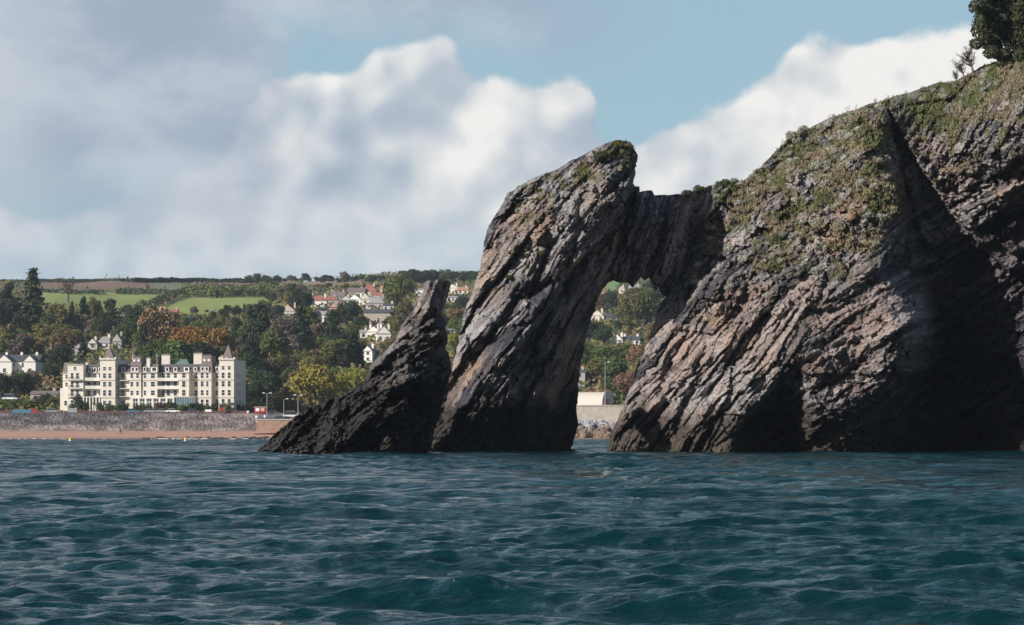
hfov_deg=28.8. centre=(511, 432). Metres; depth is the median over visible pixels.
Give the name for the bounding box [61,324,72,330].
tree
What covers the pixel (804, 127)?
shrub
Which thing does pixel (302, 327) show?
conifer
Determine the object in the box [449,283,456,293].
house
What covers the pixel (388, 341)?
tree
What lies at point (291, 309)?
house
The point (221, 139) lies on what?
sky
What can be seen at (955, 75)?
bare bush
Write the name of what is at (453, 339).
tree
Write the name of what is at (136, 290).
hedge
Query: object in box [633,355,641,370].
tree
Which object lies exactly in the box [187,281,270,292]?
hedge
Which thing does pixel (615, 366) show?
tree
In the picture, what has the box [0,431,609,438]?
beach
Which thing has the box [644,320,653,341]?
tree
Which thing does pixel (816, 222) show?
shrub
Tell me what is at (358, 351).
conifer
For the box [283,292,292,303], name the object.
tree
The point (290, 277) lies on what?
tree
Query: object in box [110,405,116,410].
shrub
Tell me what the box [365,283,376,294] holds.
house
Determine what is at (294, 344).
tree
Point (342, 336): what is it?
tree
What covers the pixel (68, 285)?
bare tree
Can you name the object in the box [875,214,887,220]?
shrub
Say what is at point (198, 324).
tree
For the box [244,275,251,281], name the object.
tree
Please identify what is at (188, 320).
tree
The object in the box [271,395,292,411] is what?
tree
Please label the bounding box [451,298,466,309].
tree
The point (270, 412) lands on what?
parked car
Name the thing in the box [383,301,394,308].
house
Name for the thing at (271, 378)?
tree
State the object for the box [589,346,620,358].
tree
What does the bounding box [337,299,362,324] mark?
tree
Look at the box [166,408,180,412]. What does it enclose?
parked car
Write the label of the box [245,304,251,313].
tree
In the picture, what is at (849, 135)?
shrub
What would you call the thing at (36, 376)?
tree
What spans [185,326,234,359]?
tree
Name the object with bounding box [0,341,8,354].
tree
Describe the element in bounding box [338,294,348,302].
house
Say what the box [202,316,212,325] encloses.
tree
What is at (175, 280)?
hedge
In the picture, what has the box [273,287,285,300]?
tree
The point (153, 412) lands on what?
garden wall
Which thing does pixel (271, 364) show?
tree
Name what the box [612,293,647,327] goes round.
tree
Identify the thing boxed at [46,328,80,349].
tree
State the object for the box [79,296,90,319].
pine tree
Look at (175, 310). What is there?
house
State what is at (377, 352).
house
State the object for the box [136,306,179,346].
tree
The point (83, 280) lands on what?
hedge
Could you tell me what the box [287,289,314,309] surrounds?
tree
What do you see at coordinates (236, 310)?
tree
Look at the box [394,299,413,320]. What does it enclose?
tree
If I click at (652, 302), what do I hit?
tree
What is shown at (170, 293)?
hedge
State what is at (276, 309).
tree
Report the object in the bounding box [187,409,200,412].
parked car
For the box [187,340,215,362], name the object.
tree
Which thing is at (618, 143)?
shrub
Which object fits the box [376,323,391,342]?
house
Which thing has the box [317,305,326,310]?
house
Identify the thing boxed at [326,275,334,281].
tree
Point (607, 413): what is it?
sea wall
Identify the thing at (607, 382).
tree
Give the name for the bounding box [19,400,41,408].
tree
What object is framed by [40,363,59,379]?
tree
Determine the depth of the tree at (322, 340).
814.70 m
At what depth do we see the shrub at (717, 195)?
216.63 m
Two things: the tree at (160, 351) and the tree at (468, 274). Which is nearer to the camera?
the tree at (160, 351)
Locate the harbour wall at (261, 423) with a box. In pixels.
[256,419,291,429]
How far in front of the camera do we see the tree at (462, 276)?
1455.62 m
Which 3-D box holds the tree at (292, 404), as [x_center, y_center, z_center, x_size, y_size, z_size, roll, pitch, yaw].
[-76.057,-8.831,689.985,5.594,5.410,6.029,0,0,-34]
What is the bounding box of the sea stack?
[257,278,451,453]
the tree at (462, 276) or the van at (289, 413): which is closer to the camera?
the van at (289, 413)
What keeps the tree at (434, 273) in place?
on the hillside
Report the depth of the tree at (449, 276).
1468.15 m
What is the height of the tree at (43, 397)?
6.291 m
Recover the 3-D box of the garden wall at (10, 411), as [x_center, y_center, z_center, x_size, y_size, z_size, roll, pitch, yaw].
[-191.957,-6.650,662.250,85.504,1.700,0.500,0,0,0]
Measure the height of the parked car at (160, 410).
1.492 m
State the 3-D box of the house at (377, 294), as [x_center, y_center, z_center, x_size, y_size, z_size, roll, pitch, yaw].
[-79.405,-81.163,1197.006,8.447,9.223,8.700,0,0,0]
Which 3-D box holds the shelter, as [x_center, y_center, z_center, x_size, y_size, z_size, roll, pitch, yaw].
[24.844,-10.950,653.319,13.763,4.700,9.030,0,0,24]
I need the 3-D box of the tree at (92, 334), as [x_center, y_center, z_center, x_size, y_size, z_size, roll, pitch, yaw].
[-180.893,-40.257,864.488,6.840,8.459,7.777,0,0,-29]
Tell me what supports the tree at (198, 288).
on the hillside
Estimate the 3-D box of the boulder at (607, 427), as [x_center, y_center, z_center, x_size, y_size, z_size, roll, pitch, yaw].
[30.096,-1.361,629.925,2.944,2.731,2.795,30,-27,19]
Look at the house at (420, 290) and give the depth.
1249.12 m
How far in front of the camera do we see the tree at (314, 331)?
878.33 m
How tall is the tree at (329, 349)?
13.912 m
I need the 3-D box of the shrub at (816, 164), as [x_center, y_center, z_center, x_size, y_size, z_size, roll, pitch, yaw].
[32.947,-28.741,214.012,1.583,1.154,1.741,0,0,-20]
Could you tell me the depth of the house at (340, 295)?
1184.57 m
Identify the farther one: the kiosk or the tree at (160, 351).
the tree at (160, 351)
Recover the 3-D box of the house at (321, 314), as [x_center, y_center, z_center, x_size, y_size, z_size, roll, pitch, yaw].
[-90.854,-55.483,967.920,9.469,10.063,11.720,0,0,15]
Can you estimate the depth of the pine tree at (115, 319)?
907.42 m
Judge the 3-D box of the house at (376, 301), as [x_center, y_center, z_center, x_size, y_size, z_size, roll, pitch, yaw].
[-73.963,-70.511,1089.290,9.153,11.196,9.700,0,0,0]
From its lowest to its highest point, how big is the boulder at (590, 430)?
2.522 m
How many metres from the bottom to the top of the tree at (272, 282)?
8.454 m
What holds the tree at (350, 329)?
on the hillside
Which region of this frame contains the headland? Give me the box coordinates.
[607,59,1023,452]
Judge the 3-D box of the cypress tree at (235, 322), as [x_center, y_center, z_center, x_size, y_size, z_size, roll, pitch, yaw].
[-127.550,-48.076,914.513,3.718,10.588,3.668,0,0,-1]
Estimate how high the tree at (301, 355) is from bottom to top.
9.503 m
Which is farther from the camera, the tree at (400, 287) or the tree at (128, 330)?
the tree at (400, 287)
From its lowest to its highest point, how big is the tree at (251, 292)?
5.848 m
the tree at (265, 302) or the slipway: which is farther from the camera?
the tree at (265, 302)
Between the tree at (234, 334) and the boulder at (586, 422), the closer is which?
the boulder at (586, 422)
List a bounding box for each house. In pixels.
[0,351,45,376]
[30,387,59,400]
[75,343,85,355]
[87,336,97,348]
[97,334,111,348]
[112,332,124,348]
[169,307,179,312]
[282,302,298,316]
[311,293,327,306]
[315,308,331,323]
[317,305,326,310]
[326,294,337,305]
[329,301,338,308]
[330,289,345,298]
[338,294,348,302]
[347,286,365,295]
[348,292,361,304]
[359,327,366,337]
[360,291,369,304]
[363,306,393,324]
[363,343,374,361]
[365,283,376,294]
[366,323,381,339]
[368,294,383,308]
[372,292,385,298]
[375,346,380,358]
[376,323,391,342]
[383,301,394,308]
[414,288,423,295]
[447,296,457,301]
[447,329,455,334]
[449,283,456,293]
[457,285,468,293]
[578,367,584,385]
[591,308,605,321]
[603,313,619,319]
[612,332,624,343]
[619,284,624,293]
[623,333,640,344]
[628,283,640,288]
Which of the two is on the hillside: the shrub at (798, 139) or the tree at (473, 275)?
the tree at (473, 275)
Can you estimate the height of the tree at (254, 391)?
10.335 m
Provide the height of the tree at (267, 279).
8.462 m
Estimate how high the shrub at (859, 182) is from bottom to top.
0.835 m
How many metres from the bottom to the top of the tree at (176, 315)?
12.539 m
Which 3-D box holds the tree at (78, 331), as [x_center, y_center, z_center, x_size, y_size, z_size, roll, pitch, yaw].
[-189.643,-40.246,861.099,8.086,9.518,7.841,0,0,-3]
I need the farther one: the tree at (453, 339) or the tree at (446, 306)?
the tree at (446, 306)
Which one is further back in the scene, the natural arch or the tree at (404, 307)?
the tree at (404, 307)
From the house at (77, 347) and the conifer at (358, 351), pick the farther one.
the house at (77, 347)
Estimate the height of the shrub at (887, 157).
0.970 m
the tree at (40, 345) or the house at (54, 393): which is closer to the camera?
the house at (54, 393)
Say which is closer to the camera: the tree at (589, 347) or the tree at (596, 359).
the tree at (596, 359)
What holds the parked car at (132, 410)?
on the promenade
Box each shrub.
[73,394,84,410]
[80,402,89,410]
[95,402,104,410]
[105,403,110,410]
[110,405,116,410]
[115,404,122,410]
[120,403,128,410]
[138,404,148,410]
[154,402,163,410]
[164,401,174,409]
[177,404,187,410]
[187,402,195,409]
[193,402,202,410]
[201,404,209,410]
[210,403,217,410]
[222,403,229,410]
[236,403,244,410]
[593,151,610,162]
[613,140,623,147]
[681,190,692,196]
[693,185,705,194]
[706,235,713,241]
[712,193,719,198]
[714,179,732,189]
[723,245,734,251]
[733,184,742,189]
[733,199,743,206]
[737,254,746,261]
[747,187,756,193]
[768,252,776,259]
[785,131,795,136]
[786,150,794,156]
[787,232,798,239]
[792,136,803,143]
[793,169,802,174]
[795,245,803,250]
[797,125,808,131]
[806,173,815,178]
[810,266,822,274]
[811,160,824,168]
[811,221,821,226]
[819,179,828,185]
[829,149,838,156]
[834,221,840,227]
[837,129,847,137]
[844,132,856,139]
[855,180,864,187]
[862,211,874,218]
[874,103,885,109]
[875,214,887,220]
[882,154,889,162]
[886,140,892,146]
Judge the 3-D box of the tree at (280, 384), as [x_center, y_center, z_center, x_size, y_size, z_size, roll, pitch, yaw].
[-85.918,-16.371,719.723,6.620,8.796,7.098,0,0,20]
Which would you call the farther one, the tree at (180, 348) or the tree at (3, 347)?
the tree at (3, 347)
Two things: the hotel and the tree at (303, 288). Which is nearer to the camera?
the hotel
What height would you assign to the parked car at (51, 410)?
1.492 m
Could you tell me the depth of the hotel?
669.28 m
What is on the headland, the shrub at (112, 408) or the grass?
the grass
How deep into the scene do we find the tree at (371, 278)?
1454.19 m
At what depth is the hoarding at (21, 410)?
659.00 m
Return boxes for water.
[0,439,1023,624]
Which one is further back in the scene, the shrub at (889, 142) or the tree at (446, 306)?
the tree at (446, 306)
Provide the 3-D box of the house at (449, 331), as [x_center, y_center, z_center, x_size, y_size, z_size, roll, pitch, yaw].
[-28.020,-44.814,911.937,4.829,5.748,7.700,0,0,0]
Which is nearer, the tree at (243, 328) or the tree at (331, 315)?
the tree at (243, 328)
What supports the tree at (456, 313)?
on the hillside
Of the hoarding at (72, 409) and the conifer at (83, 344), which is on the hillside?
the conifer at (83, 344)
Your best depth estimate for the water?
36.46 m
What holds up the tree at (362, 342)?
on the hillside
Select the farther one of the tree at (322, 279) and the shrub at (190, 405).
the tree at (322, 279)
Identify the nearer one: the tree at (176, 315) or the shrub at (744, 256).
the shrub at (744, 256)
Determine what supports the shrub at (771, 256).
on the headland
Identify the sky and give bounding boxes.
[0,0,1012,282]
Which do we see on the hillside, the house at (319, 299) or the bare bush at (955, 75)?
the house at (319, 299)
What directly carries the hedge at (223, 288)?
on the hillside
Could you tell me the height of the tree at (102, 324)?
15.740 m
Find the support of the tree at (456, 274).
on the hillside
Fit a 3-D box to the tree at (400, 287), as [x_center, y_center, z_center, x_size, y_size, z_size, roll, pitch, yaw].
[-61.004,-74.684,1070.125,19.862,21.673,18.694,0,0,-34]
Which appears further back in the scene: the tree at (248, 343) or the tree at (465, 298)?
the tree at (465, 298)
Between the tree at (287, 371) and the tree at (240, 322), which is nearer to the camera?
the tree at (287, 371)
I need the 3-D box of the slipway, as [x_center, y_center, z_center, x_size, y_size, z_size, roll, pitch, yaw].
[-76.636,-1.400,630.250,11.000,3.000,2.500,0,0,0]
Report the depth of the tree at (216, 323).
899.44 m
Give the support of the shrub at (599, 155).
on the natural arch
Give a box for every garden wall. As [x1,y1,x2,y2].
[0,410,63,412]
[64,411,246,412]
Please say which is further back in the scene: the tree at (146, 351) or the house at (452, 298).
the house at (452, 298)
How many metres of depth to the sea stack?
181.63 m
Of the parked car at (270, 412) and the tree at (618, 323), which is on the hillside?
the tree at (618, 323)
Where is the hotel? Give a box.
[60,340,245,410]
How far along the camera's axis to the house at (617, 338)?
888.23 m
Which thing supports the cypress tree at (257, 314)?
on the hillside
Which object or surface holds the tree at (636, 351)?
on the hillside
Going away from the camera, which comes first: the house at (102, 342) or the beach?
the beach
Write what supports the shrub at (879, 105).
on the headland
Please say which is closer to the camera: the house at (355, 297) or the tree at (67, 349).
the tree at (67, 349)
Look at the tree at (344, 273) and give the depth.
1548.11 m
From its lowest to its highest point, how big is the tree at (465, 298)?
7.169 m
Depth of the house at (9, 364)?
766.05 m
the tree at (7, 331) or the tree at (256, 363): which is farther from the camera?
the tree at (7, 331)
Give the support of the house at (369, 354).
on the hillside
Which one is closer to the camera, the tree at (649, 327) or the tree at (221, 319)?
the tree at (649, 327)
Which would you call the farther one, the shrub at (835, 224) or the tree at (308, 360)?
the tree at (308, 360)
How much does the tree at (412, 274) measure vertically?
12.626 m
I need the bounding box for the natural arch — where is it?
[430,140,713,451]
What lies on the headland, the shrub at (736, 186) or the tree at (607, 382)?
the shrub at (736, 186)
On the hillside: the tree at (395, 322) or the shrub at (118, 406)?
the tree at (395, 322)
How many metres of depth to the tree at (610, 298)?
1204.25 m
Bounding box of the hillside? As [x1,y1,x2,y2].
[0,274,664,412]
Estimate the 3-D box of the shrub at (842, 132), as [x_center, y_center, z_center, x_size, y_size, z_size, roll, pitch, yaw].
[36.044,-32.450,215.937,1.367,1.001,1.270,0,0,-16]
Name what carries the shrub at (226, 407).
on the promenade
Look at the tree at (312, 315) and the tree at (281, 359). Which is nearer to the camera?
the tree at (281, 359)
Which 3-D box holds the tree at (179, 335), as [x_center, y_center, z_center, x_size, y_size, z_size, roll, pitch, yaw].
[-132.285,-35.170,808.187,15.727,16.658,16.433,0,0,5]
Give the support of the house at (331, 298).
on the hillside
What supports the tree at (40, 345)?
on the hillside
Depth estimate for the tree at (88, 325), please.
888.30 m
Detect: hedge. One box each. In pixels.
[0,278,131,282]
[41,288,105,293]
[114,287,184,315]
[115,287,185,294]
[131,276,259,282]
[181,282,279,297]
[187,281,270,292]
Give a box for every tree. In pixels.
[0,281,21,312]
[0,298,13,325]
[0,323,16,351]
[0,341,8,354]
[0,372,13,395]
[0,398,24,407]
[7,333,35,354]
[7,372,37,394]
[8,332,34,354]
[12,312,31,332]
[17,329,30,335]
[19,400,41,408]
[23,369,43,392]
[30,323,53,342]
[30,338,46,353]
[38,393,52,407]
[39,314,55,324]
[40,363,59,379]
[44,302,68,324]
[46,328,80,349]
[46,348,69,367]
[46,396,59,407]
[48,323,67,341]
[49,345,72,355]
[61,277,77,301]
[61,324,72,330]
[68,314,88,333]
[71,329,82,342]
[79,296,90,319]
[84,318,96,334]
[87,296,102,318]
[87,331,103,341]
[89,311,111,334]
[103,298,121,336]
[113,321,137,344]
[120,307,143,329]
[131,330,151,344]
[134,340,158,353]
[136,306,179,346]
[136,342,155,362]
[152,346,174,363]
[157,338,169,350]
[165,312,180,319]
[166,326,200,345]
[166,339,193,362]
[178,320,188,330]
[182,317,196,324]
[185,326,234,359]
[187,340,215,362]
[188,320,204,329]
[189,306,198,313]
[196,287,206,295]
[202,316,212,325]
[205,320,222,331]
[209,325,230,343]
[214,316,225,325]
[214,346,226,361]
[217,309,229,317]
[223,305,231,311]
[225,316,242,328]
[228,330,238,340]
[229,340,240,351]
[230,305,242,314]
[230,317,237,332]
[232,345,242,359]
[234,289,242,296]
[236,331,260,370]
[238,324,250,338]
[240,354,266,377]
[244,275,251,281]
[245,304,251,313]
[246,381,265,403]
[247,289,257,295]
[247,298,270,355]
[249,369,280,400]
[251,273,261,282]
[257,326,290,356]
[259,299,271,312]
[260,358,281,374]
[263,276,272,283]
[265,292,276,302]
[266,314,298,337]
[267,351,288,371]
[267,375,284,391]
[269,280,279,287]
[269,304,285,317]
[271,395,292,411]
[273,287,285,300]
[282,365,298,379]
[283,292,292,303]
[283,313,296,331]
[283,334,306,361]
[284,283,296,292]
[285,400,300,410]
[286,275,296,281]
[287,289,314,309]
[287,364,347,403]
[287,368,306,390]
[291,348,311,365]
[296,354,327,369]
[297,286,307,291]
[299,336,315,350]
[301,273,310,281]
[305,307,320,325]
[309,348,320,356]
[310,325,319,337]
[315,337,332,352]
[316,322,344,337]
[318,276,325,282]
[319,339,347,363]
[323,309,342,325]
[324,283,331,288]
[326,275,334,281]
[327,355,336,369]
[330,366,348,381]
[331,332,353,340]
[331,338,355,365]
[333,368,366,392]
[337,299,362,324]
[339,271,348,279]
[343,324,360,336]
[353,315,368,328]
[357,338,366,349]
[368,275,375,282]
[376,343,386,352]
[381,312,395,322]
[382,274,417,305]
[384,336,395,346]
[386,314,403,332]
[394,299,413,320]
[398,271,407,278]
[405,269,421,282]
[419,270,430,282]
[428,269,439,281]
[438,269,451,275]
[442,303,449,313]
[442,313,449,323]
[444,273,453,280]
[445,307,462,323]
[446,332,458,349]
[447,318,458,332]
[451,271,459,280]
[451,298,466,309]
[455,295,469,302]
[456,317,462,331]
[458,271,469,281]
[465,271,476,281]
[468,271,477,280]
[580,362,604,381]
[581,354,588,364]
[583,341,594,355]
[586,321,602,338]
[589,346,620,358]
[591,324,612,343]
[591,357,601,364]
[595,293,607,309]
[598,354,627,377]
[601,378,625,392]
[604,289,619,309]
[611,320,623,328]
[611,369,635,395]
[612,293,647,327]
[612,344,635,356]
[619,286,646,297]
[625,344,645,368]
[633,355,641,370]
[635,286,660,326]
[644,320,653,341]
[645,280,664,298]
[968,0,1023,61]
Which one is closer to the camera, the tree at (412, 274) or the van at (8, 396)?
the van at (8, 396)
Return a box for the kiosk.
[254,407,265,412]
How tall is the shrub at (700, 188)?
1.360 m
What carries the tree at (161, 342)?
on the hillside
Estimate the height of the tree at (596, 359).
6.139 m
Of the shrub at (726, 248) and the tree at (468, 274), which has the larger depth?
the tree at (468, 274)
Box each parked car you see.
[45,409,60,412]
[126,409,140,412]
[143,409,155,412]
[156,409,167,412]
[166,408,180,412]
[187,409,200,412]
[267,410,281,414]
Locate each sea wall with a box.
[0,412,300,430]
[576,405,623,428]
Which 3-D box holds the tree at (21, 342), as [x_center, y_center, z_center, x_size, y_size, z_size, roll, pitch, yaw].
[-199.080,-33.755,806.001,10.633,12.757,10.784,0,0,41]
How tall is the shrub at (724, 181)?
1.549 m
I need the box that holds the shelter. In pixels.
[577,392,611,404]
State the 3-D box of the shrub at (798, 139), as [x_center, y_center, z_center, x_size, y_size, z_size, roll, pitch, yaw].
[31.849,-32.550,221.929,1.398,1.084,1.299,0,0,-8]
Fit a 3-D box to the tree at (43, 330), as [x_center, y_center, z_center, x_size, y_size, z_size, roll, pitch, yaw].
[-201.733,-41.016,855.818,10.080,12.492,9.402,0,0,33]
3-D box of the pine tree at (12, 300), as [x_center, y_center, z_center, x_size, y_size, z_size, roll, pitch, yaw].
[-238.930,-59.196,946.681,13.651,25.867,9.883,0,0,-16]
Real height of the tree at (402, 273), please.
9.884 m
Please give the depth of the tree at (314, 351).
786.26 m
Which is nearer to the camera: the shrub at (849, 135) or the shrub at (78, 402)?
the shrub at (849, 135)
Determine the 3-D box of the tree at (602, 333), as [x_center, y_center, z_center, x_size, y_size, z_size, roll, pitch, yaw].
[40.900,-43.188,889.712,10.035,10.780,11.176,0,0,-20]
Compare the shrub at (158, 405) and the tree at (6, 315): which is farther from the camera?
the tree at (6, 315)
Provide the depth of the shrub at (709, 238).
213.67 m
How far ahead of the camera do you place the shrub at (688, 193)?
219.21 m
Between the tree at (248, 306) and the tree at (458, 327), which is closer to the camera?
the tree at (458, 327)
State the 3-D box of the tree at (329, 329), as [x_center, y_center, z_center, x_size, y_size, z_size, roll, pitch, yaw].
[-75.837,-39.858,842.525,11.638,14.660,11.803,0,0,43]
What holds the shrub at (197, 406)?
on the promenade
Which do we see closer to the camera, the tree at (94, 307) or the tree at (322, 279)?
the tree at (94, 307)
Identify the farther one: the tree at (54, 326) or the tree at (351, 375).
the tree at (54, 326)
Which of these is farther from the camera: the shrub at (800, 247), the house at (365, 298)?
the house at (365, 298)
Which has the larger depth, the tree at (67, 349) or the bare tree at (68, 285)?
the bare tree at (68, 285)
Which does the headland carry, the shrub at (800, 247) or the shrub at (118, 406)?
the shrub at (800, 247)
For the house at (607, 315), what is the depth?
1091.11 m
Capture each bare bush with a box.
[952,54,965,79]
[952,70,958,82]
[956,43,977,73]
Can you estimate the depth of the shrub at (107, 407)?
662.80 m
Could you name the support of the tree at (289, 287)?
on the hillside
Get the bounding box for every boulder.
[578,425,585,430]
[583,420,590,426]
[583,433,590,437]
[587,428,593,434]
[599,430,606,435]
[604,425,610,431]
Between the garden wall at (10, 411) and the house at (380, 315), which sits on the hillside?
the house at (380, 315)
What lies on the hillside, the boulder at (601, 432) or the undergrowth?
the undergrowth
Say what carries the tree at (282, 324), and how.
on the hillside
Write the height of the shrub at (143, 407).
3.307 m
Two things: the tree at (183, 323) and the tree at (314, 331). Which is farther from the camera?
the tree at (183, 323)
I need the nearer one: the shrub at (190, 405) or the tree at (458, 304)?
the shrub at (190, 405)
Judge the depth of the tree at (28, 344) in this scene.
815.67 m
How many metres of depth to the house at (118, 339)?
860.34 m
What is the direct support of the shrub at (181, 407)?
on the promenade
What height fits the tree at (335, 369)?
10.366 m
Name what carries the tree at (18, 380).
on the hillside
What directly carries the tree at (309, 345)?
on the hillside
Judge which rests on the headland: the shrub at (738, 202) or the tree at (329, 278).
the shrub at (738, 202)
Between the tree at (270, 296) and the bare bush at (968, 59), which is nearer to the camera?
the bare bush at (968, 59)
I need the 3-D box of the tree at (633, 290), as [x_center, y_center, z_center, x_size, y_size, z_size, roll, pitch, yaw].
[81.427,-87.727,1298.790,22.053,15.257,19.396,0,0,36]
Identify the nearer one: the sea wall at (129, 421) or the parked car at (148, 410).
the sea wall at (129, 421)
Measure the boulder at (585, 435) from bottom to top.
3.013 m
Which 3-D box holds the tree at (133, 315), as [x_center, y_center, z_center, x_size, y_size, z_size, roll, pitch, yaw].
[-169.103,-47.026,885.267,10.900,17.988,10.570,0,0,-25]
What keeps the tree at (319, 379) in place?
on the hillside
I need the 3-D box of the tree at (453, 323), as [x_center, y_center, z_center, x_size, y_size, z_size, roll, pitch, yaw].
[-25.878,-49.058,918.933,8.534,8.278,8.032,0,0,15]
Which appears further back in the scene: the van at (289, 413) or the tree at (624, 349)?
the tree at (624, 349)
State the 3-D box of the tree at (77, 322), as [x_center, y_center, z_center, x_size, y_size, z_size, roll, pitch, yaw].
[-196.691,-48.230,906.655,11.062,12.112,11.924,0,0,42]
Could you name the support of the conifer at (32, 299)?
on the hillside
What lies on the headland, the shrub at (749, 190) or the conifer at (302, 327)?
the shrub at (749, 190)
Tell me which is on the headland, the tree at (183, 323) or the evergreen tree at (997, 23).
the evergreen tree at (997, 23)
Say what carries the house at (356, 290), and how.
on the hillside
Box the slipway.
[253,424,286,432]
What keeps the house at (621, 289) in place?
on the hillside
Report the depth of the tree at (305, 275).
1598.24 m
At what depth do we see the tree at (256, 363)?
743.85 m
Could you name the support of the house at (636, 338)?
on the hillside
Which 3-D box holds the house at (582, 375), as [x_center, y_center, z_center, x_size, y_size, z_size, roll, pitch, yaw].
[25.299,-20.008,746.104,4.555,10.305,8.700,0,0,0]
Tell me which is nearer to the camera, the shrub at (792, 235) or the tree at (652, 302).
the shrub at (792, 235)
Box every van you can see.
[2,394,17,399]
[283,411,295,417]
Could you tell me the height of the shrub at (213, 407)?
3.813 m
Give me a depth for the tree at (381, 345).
831.67 m
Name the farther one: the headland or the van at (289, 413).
the van at (289, 413)
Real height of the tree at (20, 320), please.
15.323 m
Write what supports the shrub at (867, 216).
on the headland
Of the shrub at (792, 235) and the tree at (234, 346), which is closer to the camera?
the shrub at (792, 235)
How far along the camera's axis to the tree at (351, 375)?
713.66 m
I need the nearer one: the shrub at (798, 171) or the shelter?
the shrub at (798, 171)
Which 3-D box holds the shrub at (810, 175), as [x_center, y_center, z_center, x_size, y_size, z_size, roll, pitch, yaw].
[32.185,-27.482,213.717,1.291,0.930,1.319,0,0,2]
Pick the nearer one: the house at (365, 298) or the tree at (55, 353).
the tree at (55, 353)
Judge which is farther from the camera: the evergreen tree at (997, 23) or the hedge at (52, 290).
the hedge at (52, 290)
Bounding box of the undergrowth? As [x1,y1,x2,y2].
[0,270,663,412]
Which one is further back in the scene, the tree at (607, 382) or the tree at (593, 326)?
the tree at (593, 326)
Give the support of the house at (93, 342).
on the hillside
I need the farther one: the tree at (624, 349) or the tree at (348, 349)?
the tree at (624, 349)
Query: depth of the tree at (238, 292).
1230.97 m
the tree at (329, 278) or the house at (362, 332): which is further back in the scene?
the tree at (329, 278)
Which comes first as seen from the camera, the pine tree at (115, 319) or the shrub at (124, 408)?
the shrub at (124, 408)
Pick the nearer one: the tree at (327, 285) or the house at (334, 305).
the house at (334, 305)
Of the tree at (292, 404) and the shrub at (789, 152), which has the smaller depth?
the shrub at (789, 152)
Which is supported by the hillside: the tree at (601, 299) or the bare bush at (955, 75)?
the tree at (601, 299)
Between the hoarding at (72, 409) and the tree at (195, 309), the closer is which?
the hoarding at (72, 409)
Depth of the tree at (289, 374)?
720.63 m
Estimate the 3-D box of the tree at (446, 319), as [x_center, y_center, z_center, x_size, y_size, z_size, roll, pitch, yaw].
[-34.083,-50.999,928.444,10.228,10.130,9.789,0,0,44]
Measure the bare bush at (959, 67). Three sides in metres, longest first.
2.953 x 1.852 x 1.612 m
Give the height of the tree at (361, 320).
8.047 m
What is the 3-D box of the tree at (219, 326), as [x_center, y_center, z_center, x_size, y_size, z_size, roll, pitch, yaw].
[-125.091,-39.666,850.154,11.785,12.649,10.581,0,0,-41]
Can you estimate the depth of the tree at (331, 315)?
935.13 m
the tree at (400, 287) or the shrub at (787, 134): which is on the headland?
the shrub at (787, 134)
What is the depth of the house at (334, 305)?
1030.49 m
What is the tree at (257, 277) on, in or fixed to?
on the hillside
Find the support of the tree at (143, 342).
on the hillside
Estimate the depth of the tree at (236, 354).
778.87 m
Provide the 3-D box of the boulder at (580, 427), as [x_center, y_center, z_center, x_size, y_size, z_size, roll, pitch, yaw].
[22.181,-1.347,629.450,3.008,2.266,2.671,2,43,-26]
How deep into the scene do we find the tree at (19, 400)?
695.24 m
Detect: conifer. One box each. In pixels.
[11,267,48,331]
[67,301,74,325]
[77,337,87,355]
[134,322,149,354]
[289,305,319,348]
[342,332,366,367]
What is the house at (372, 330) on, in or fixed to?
on the hillside
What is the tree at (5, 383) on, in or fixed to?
on the hillside
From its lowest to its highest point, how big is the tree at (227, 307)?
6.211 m
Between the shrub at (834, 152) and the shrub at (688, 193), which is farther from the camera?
the shrub at (688, 193)
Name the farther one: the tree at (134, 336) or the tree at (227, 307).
the tree at (227, 307)
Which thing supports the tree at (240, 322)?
on the hillside
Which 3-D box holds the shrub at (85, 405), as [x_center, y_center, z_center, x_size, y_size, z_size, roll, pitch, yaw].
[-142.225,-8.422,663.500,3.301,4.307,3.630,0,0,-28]
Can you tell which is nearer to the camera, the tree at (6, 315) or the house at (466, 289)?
the tree at (6, 315)
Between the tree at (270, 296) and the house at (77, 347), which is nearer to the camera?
the house at (77, 347)
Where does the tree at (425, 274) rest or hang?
on the hillside
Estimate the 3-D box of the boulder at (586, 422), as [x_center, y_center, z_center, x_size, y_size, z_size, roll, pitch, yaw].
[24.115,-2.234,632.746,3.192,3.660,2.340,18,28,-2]
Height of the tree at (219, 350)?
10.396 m
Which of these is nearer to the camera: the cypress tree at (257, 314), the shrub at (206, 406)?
the shrub at (206, 406)
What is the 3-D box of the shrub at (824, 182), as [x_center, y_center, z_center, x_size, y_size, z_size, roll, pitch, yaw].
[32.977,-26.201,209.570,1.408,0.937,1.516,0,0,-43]
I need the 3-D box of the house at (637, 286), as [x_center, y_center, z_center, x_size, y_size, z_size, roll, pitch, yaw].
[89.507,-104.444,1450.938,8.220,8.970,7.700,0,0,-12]
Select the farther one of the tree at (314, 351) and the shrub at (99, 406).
the tree at (314, 351)
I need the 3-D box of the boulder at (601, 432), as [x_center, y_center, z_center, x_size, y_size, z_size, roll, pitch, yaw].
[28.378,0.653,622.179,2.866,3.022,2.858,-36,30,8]
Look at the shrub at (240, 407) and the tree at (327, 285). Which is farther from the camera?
the tree at (327, 285)
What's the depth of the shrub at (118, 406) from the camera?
662.81 m
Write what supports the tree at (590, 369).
on the hillside
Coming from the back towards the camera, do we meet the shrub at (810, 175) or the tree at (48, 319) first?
the tree at (48, 319)
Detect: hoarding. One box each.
[12,409,31,412]
[68,408,76,411]
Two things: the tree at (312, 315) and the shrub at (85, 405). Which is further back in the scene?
the tree at (312, 315)
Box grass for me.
[472,57,1023,324]

